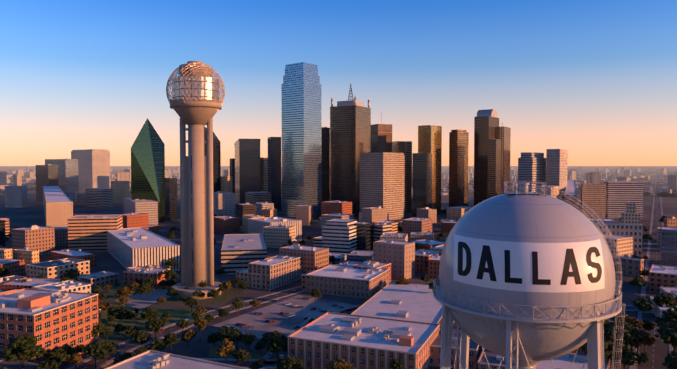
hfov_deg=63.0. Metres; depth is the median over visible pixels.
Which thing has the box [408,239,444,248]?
filler block
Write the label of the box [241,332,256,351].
tree
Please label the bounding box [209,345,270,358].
lawn
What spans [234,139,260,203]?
building
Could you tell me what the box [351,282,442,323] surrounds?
building
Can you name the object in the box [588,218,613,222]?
filler block
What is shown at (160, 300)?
tree
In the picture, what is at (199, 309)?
tree
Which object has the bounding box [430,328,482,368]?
building
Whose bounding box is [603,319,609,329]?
tree
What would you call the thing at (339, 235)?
building
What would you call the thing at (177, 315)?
lawn
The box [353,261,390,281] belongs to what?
lowrise
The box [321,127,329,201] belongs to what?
building
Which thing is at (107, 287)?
tree
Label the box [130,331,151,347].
tree
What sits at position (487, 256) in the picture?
water tower letters
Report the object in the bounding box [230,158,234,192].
building
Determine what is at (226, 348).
tree
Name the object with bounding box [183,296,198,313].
tree
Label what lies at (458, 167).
building
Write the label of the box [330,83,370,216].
crown tower
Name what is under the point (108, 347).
tree
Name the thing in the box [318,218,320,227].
filler block
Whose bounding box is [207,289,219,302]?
tree
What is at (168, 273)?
tree
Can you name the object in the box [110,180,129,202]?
building
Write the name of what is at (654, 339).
tree
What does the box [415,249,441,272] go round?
lowrise
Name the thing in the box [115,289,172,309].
park plaza
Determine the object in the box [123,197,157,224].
building
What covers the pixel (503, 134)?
building
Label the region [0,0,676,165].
sky
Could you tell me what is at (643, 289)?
avenue kerb pavement
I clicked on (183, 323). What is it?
tree
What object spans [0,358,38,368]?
shed
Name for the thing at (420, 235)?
filler block
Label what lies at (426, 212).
filler block
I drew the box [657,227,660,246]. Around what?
filler block
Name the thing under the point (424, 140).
gold tower
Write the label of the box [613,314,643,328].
tree
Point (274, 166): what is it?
building
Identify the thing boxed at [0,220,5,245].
filler block
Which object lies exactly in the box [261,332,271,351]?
tree
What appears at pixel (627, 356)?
tree
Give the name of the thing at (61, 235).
filler block
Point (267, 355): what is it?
side street pavement
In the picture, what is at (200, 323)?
tree
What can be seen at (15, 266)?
filler block
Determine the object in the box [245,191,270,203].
building
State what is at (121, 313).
tree
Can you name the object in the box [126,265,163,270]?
lowrise
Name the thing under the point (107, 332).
tree
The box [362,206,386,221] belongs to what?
filler block
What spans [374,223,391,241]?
building
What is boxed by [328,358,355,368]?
tree
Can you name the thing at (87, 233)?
building
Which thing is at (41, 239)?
filler block
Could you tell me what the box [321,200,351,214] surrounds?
building
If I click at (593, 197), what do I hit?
building
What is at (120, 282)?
lawn
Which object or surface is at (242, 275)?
lowrise
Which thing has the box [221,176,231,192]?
building
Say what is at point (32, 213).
downtown ground
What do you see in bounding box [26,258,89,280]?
lowrise
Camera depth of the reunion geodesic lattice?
389.83 m
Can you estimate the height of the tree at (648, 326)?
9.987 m
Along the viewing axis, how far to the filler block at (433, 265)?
462.12 m
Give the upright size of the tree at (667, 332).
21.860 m
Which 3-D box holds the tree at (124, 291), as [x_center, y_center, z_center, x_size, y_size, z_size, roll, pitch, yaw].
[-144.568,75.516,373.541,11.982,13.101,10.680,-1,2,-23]
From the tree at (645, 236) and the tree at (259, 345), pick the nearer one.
the tree at (259, 345)
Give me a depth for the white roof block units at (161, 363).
234.97 m
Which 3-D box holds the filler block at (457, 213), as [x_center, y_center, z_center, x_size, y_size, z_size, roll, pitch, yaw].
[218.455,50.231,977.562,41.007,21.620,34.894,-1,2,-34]
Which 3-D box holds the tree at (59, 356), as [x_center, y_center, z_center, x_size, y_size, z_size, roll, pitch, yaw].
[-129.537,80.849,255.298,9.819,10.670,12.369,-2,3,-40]
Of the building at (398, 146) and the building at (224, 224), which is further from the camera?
the building at (398, 146)
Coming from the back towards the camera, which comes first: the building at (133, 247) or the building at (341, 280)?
the building at (133, 247)
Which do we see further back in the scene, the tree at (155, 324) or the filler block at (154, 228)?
the filler block at (154, 228)
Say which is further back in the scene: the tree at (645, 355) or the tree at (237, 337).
the tree at (237, 337)
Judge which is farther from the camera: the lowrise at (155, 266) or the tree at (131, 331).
the lowrise at (155, 266)
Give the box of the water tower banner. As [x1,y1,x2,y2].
[453,234,604,292]
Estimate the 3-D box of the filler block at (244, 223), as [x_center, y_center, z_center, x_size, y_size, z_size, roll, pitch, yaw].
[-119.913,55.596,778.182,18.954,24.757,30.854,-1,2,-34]
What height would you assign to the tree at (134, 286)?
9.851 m
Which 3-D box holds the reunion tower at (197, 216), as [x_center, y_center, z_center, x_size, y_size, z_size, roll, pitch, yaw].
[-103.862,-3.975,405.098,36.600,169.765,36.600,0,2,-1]
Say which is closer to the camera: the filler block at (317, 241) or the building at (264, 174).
the filler block at (317, 241)
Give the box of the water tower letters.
[458,241,601,284]
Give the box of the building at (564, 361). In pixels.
[535,351,609,368]
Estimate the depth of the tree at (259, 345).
274.82 m
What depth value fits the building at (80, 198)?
1316.28 m
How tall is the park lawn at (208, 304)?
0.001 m
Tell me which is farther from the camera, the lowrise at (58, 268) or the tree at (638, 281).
the lowrise at (58, 268)
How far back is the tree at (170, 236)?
680.58 m
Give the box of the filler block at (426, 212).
[417,207,436,222]
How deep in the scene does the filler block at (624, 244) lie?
552.07 m
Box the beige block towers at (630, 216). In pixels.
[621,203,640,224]
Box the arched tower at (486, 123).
[474,109,498,205]
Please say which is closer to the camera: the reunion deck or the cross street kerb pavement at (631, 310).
the cross street kerb pavement at (631, 310)
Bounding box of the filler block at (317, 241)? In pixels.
[313,236,321,246]
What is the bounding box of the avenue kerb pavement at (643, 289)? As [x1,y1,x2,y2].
[629,176,673,368]
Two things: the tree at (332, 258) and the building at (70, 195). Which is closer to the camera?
the tree at (332, 258)
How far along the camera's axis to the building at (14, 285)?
400.41 m
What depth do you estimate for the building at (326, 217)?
765.67 m
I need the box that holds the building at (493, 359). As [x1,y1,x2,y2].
[477,348,505,368]
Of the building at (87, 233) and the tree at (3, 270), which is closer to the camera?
the tree at (3, 270)
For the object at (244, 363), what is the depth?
265.11 m
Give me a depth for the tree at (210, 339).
285.34 m
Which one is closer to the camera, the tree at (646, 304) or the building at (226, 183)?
the tree at (646, 304)
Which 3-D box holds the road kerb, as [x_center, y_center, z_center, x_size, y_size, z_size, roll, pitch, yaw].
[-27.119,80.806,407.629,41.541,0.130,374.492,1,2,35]
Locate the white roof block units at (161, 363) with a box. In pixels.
[147,353,178,368]
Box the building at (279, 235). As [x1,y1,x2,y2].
[263,224,294,247]
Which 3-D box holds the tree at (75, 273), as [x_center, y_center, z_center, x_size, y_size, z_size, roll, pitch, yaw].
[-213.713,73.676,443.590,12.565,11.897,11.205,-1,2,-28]
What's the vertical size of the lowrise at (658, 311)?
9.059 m
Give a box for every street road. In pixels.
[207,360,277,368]
[622,306,638,309]
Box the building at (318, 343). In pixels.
[288,312,439,368]
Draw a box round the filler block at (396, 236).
[380,233,407,241]
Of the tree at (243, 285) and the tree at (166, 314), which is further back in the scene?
the tree at (243, 285)
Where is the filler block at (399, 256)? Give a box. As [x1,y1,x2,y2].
[373,240,414,278]
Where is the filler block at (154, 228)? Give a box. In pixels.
[149,225,158,232]
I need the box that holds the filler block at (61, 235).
[47,226,67,245]
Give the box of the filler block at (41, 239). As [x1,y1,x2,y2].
[12,225,54,257]
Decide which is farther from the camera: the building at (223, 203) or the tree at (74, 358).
the building at (223, 203)
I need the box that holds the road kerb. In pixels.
[67,286,305,368]
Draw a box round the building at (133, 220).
[123,213,148,229]
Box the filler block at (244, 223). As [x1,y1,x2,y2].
[242,214,263,232]
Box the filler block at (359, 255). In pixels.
[347,250,372,261]
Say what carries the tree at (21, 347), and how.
on the downtown ground at (32, 213)
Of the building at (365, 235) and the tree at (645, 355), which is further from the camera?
the building at (365, 235)
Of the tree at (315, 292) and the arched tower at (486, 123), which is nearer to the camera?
the tree at (315, 292)
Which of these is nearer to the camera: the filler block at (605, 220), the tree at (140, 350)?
the tree at (140, 350)
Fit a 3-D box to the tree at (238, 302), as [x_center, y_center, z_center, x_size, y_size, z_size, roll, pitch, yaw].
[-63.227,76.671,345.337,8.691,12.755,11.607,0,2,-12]
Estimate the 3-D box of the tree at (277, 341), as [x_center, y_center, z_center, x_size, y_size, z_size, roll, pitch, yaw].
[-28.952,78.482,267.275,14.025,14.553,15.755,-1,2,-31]
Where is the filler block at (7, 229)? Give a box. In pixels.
[0,218,9,239]
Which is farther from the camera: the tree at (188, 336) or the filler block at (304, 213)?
the filler block at (304, 213)
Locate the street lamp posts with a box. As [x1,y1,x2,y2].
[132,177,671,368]
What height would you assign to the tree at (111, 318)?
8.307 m
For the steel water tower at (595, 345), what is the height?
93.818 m
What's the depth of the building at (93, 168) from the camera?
1831.61 m
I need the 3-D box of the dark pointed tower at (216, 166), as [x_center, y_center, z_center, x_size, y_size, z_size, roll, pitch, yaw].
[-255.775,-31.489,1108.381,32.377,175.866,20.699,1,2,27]
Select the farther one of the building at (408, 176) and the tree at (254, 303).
the building at (408, 176)
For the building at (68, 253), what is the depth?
516.49 m
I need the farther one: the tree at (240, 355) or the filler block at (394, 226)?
the filler block at (394, 226)
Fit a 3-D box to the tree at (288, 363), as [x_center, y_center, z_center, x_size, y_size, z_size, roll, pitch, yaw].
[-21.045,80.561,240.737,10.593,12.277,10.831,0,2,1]
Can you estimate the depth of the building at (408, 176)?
1101.50 m
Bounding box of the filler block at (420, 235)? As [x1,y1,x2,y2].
[410,232,433,240]
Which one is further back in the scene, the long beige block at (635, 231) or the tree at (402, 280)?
the long beige block at (635, 231)
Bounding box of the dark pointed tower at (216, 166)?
[205,127,220,191]
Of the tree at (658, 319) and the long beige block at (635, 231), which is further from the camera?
the long beige block at (635, 231)
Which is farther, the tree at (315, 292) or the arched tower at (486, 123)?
the arched tower at (486, 123)
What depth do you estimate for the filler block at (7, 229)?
700.88 m
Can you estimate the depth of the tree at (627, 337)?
260.94 m
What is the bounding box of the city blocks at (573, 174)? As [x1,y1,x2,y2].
[0,166,676,197]
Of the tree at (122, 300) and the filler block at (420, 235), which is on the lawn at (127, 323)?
the tree at (122, 300)
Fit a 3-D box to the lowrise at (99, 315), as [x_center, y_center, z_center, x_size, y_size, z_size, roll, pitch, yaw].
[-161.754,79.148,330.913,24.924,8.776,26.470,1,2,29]
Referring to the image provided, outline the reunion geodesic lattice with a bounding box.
[166,62,224,109]
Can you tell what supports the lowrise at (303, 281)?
on the downtown ground at (32, 213)
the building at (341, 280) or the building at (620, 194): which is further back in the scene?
the building at (620, 194)
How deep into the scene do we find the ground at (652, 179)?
23574.15 m
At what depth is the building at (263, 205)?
947.91 m
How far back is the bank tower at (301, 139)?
961.73 m
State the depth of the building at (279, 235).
638.07 m
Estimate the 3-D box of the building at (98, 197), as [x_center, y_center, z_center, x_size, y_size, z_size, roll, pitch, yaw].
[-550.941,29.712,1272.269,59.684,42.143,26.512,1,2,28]
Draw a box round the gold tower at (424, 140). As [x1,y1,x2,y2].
[418,125,441,214]
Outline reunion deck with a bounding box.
[172,76,218,100]
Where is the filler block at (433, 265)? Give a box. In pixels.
[428,254,440,278]
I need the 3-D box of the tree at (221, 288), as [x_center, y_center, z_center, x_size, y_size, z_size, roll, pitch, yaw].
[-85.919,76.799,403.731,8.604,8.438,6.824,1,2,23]
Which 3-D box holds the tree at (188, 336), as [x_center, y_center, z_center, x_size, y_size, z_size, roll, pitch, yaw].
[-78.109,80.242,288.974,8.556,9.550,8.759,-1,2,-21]
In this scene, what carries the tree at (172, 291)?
on the lawn at (169, 299)
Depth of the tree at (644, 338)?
266.51 m
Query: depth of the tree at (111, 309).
336.21 m
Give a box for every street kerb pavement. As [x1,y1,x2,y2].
[196,358,276,368]
[622,305,651,310]
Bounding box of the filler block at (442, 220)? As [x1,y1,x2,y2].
[440,219,455,226]
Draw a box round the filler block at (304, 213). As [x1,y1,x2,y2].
[296,204,312,224]
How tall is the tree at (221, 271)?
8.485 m
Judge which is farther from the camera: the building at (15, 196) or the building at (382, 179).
the building at (15, 196)
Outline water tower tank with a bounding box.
[439,192,615,368]
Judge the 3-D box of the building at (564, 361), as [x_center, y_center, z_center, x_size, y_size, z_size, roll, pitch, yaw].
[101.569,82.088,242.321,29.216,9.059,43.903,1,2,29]
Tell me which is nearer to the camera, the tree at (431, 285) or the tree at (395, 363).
the tree at (395, 363)
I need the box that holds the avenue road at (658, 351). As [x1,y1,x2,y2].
[636,177,669,368]
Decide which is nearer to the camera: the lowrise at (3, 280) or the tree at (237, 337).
the tree at (237, 337)
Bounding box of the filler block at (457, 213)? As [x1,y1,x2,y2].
[447,206,471,219]
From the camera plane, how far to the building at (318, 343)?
257.52 m
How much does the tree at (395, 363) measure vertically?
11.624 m
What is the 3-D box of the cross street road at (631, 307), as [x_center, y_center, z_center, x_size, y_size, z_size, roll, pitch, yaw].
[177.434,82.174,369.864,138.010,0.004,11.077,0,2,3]
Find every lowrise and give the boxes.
[0,275,25,289]
[0,289,19,294]
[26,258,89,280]
[32,280,90,292]
[77,271,118,287]
[98,308,100,320]
[123,267,169,287]
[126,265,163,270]
[236,268,260,288]
[301,269,317,289]
[329,253,346,264]
[336,260,361,265]
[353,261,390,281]
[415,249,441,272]
[430,244,443,250]
[649,264,676,292]
[650,296,676,316]
[660,287,676,295]
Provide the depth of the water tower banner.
52.23 m
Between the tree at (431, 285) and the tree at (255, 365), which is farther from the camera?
the tree at (431, 285)
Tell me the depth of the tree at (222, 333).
282.45 m
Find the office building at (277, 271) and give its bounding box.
[248,254,301,289]
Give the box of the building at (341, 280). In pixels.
[306,264,388,298]
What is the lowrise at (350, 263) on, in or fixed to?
on the downtown ground at (32, 213)
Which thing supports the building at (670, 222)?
on the downtown ground at (32, 213)
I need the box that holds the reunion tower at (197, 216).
[170,61,221,299]
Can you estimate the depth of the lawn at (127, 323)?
336.37 m
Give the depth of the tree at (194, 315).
320.49 m
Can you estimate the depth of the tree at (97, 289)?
386.30 m
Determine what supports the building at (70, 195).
on the downtown ground at (32, 213)
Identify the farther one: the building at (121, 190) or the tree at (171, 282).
the building at (121, 190)
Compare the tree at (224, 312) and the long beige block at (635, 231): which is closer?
the tree at (224, 312)
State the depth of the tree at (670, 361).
236.66 m
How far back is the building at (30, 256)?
508.84 m
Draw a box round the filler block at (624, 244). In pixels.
[603,234,632,256]
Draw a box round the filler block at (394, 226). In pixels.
[374,220,397,232]
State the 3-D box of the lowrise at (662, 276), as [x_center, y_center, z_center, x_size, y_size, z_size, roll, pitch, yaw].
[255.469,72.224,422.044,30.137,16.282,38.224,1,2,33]
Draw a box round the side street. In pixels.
[266,307,358,363]
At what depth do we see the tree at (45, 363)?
240.12 m
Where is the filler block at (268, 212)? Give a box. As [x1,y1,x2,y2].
[261,208,276,217]
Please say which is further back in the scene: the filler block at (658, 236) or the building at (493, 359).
the filler block at (658, 236)
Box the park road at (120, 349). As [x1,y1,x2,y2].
[73,287,302,368]
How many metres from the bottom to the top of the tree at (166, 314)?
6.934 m
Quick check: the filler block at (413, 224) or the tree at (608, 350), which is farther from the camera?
the filler block at (413, 224)
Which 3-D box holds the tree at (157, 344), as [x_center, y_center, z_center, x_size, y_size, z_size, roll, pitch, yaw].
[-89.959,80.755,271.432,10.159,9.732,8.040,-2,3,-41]
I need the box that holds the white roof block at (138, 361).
[105,350,248,368]
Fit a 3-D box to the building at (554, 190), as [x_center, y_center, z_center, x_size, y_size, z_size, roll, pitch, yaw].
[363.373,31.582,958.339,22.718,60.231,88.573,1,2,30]
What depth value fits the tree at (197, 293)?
379.10 m
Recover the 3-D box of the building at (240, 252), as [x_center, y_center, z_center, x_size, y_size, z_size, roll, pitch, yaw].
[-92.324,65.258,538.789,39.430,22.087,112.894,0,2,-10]
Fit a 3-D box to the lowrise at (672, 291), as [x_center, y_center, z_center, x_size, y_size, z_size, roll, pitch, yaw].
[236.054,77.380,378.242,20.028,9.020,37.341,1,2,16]
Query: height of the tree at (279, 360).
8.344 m
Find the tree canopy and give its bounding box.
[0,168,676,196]
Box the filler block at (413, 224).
[402,217,431,236]
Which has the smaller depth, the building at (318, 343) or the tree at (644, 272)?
the building at (318, 343)
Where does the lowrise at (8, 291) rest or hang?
on the downtown ground at (32, 213)
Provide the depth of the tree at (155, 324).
298.81 m
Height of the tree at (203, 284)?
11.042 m
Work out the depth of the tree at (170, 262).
488.74 m
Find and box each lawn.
[91,280,126,289]
[98,283,244,343]
[99,302,137,339]
[135,308,207,328]
[156,296,178,303]
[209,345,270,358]
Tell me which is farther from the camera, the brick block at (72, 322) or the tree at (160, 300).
the tree at (160, 300)
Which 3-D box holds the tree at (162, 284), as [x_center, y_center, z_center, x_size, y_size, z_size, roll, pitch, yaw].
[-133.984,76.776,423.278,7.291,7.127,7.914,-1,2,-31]
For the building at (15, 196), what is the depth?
1249.63 m
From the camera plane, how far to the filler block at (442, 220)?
868.96 m
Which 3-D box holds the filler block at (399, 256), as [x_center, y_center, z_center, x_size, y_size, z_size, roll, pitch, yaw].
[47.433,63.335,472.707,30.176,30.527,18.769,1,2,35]
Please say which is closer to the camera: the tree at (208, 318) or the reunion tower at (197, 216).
the tree at (208, 318)
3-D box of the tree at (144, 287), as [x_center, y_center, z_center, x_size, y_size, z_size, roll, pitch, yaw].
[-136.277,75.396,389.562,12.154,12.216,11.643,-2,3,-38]
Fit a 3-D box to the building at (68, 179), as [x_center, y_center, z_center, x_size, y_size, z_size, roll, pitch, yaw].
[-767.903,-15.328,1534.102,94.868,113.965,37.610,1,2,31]
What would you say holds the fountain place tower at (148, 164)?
on the downtown ground at (32, 213)
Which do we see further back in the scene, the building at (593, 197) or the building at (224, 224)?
the building at (593, 197)
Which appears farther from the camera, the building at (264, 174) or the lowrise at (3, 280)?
the building at (264, 174)
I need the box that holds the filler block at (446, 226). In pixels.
[441,220,456,232]
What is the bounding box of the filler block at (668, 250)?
[660,226,676,265]
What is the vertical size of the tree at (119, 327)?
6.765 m
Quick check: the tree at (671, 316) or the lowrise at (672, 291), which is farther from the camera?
the lowrise at (672, 291)
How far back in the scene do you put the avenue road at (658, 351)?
347.50 m
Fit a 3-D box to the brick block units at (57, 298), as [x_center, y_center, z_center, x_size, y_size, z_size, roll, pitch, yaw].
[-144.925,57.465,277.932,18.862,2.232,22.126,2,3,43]
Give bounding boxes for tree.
[0,266,8,276]
[0,335,45,368]
[34,359,60,368]
[44,348,68,368]
[60,345,76,363]
[64,269,80,278]
[66,353,82,368]
[76,344,85,355]
[83,341,107,368]
[91,285,102,293]
[91,322,106,336]
[97,340,116,364]
[98,292,106,300]
[98,301,110,314]
[100,328,112,336]
[102,284,111,293]
[106,306,118,315]
[107,315,115,321]
[110,306,130,323]
[113,323,126,331]
[113,351,132,364]
[115,287,133,305]
[118,296,129,305]
[125,312,138,319]
[125,326,139,335]
[128,282,138,289]
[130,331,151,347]
[134,347,147,354]
[137,282,153,293]
[138,307,160,320]
[144,338,166,350]
[145,276,154,285]
[145,318,164,339]
[156,296,166,307]
[159,280,166,288]
[162,311,171,317]
[162,333,179,352]
[163,269,175,286]
[165,258,178,270]
[166,280,176,285]
[166,287,178,299]
[167,233,174,240]
[171,273,178,279]
[176,319,189,330]
[181,329,196,346]
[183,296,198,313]
[191,312,199,328]
[192,289,205,302]
[194,317,206,342]
[195,305,207,318]
[198,280,206,286]
[204,314,214,322]
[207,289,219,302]
[207,332,218,347]
[213,326,237,342]
[215,268,226,277]
[215,338,234,363]
[218,284,224,295]
[218,308,229,320]
[221,281,231,299]
[225,330,245,349]
[231,278,241,289]
[231,297,243,316]
[231,348,250,362]
[238,282,248,288]
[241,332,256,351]
[249,361,261,368]
[250,299,260,306]
[255,339,266,355]
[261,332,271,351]
[265,330,287,358]
[274,356,284,367]
[278,356,302,368]
[311,287,320,303]
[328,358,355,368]
[329,255,336,263]
[389,358,402,368]
[396,277,409,284]
[420,274,430,283]
[428,282,438,290]
[438,232,445,236]
[579,328,621,359]
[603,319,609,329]
[605,320,638,363]
[608,343,647,368]
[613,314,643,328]
[629,276,647,292]
[630,327,652,357]
[632,297,653,316]
[638,269,648,280]
[641,352,650,368]
[642,234,651,238]
[642,319,655,330]
[642,330,656,352]
[652,292,676,307]
[654,312,668,326]
[654,322,676,349]
[659,307,676,324]
[662,350,676,368]
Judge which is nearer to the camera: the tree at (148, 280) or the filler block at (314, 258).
the tree at (148, 280)
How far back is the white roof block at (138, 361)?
236.38 m
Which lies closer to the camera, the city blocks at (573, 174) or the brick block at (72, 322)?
the brick block at (72, 322)
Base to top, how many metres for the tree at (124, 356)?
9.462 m
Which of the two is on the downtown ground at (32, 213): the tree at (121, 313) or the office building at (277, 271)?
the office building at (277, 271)
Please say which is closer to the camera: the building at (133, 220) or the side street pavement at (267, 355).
the side street pavement at (267, 355)
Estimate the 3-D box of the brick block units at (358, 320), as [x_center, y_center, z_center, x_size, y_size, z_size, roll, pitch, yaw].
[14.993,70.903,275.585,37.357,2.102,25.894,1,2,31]
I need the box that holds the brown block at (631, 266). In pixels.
[612,256,643,276]
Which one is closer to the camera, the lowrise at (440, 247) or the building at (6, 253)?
the building at (6, 253)
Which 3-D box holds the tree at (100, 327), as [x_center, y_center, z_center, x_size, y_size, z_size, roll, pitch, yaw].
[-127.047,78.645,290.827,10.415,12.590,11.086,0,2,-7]
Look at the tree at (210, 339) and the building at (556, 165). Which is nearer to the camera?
the tree at (210, 339)
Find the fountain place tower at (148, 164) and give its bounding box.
[131,118,164,221]
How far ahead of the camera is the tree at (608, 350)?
244.91 m
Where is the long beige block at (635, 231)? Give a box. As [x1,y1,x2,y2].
[592,222,642,255]
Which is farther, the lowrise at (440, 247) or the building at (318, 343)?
the lowrise at (440, 247)
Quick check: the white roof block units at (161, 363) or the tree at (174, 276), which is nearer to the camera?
the white roof block units at (161, 363)
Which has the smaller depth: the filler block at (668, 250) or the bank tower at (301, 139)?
the filler block at (668, 250)
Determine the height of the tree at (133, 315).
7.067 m
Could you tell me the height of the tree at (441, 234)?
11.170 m
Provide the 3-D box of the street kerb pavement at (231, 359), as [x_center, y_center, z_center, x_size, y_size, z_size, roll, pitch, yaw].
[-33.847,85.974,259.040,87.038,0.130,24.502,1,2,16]
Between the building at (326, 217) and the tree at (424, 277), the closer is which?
the tree at (424, 277)
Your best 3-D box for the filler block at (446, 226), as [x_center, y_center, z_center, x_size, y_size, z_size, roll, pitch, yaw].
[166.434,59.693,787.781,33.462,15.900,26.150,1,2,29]
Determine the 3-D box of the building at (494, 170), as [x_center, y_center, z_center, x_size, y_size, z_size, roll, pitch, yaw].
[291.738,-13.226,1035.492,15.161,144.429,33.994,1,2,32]
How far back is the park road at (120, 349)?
306.91 m
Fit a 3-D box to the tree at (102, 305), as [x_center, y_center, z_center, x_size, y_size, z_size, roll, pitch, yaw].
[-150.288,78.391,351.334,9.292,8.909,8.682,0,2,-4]
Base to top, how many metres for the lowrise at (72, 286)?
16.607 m
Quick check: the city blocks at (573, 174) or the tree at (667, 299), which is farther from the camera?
the city blocks at (573, 174)
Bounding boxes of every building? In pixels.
[0,248,11,258]
[1,277,73,290]
[5,185,26,206]
[12,247,38,268]
[36,164,58,201]
[43,186,72,226]
[45,158,78,199]
[50,249,95,267]
[63,191,74,205]
[68,214,122,251]
[71,149,109,191]
[77,193,84,204]
[85,188,112,206]
[107,227,179,270]
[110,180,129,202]
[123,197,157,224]
[123,213,148,229]
[165,177,177,220]
[213,191,234,215]
[214,216,239,232]
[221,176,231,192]
[221,234,266,274]
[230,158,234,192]
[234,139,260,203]
[236,203,256,225]
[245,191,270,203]
[247,217,301,240]
[255,202,273,214]
[260,157,267,191]
[263,224,294,247]
[268,137,281,211]
[288,312,439,368]
[306,264,388,298]
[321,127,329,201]
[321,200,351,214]
[321,213,353,233]
[322,219,356,253]
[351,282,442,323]
[354,222,373,250]
[360,152,404,219]
[371,112,391,151]
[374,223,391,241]
[392,141,404,210]
[405,141,411,212]
[412,153,431,217]
[430,328,482,368]
[449,129,468,206]
[477,348,505,368]
[487,139,500,198]
[496,126,510,193]
[518,152,545,191]
[535,351,609,368]
[537,185,558,198]
[546,149,567,200]
[564,180,576,208]
[580,183,605,217]
[604,180,643,218]
[664,217,676,226]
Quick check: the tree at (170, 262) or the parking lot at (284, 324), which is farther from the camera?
the tree at (170, 262)
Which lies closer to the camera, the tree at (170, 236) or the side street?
the side street
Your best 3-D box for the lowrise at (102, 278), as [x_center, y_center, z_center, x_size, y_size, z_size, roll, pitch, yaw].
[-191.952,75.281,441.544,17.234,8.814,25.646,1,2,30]
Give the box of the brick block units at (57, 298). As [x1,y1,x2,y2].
[53,293,70,302]
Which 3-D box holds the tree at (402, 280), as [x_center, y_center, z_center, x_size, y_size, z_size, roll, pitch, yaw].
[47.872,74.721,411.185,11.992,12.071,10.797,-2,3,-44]
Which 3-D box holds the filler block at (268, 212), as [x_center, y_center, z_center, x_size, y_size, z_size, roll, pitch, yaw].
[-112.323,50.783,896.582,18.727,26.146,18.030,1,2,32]
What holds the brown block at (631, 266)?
on the downtown ground at (32, 213)
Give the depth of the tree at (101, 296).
369.18 m
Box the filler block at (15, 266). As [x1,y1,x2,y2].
[0,258,24,277]
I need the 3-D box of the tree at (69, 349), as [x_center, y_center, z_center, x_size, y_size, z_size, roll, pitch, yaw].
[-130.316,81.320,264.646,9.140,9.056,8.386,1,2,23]
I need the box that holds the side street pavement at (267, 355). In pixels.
[260,304,361,363]
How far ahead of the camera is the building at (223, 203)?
998.66 m
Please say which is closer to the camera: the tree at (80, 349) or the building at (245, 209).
the tree at (80, 349)
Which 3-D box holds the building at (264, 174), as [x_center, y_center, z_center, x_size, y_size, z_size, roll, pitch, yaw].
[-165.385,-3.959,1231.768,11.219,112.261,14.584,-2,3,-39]
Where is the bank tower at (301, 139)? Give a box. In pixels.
[281,62,321,219]
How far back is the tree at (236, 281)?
419.57 m
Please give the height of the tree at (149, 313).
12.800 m
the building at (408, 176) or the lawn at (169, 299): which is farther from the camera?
the building at (408, 176)
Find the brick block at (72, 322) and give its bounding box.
[0,288,98,363]
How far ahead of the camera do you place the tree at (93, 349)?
254.35 m
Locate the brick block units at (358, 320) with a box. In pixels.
[328,318,411,340]
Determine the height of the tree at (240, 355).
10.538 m
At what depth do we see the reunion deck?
388.25 m
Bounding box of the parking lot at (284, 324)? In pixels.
[212,295,359,338]
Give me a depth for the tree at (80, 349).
273.69 m
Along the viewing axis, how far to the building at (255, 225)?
698.39 m
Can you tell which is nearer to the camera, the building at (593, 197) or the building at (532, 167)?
the building at (593, 197)
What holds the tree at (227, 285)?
on the park lawn at (208, 304)
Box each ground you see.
[0,166,676,192]
[0,193,676,368]
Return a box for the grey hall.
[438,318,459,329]
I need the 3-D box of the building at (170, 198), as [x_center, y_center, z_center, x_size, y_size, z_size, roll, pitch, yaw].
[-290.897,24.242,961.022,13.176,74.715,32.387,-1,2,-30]
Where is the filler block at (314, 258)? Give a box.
[279,243,328,273]
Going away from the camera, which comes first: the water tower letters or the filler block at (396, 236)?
the water tower letters
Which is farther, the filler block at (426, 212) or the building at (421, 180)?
the building at (421, 180)
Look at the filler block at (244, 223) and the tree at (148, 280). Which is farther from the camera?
the filler block at (244, 223)
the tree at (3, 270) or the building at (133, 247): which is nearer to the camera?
the tree at (3, 270)
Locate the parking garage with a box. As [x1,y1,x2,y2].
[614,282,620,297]
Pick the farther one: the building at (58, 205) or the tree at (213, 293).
the building at (58, 205)
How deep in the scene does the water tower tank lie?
54.12 m
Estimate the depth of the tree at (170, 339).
277.05 m
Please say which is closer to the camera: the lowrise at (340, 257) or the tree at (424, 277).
the tree at (424, 277)
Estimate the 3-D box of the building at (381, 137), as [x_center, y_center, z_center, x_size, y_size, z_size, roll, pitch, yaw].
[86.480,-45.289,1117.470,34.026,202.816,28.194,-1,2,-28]
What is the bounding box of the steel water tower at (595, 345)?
[433,176,624,368]
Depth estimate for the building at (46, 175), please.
1428.24 m
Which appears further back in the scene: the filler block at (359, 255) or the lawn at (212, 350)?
the filler block at (359, 255)

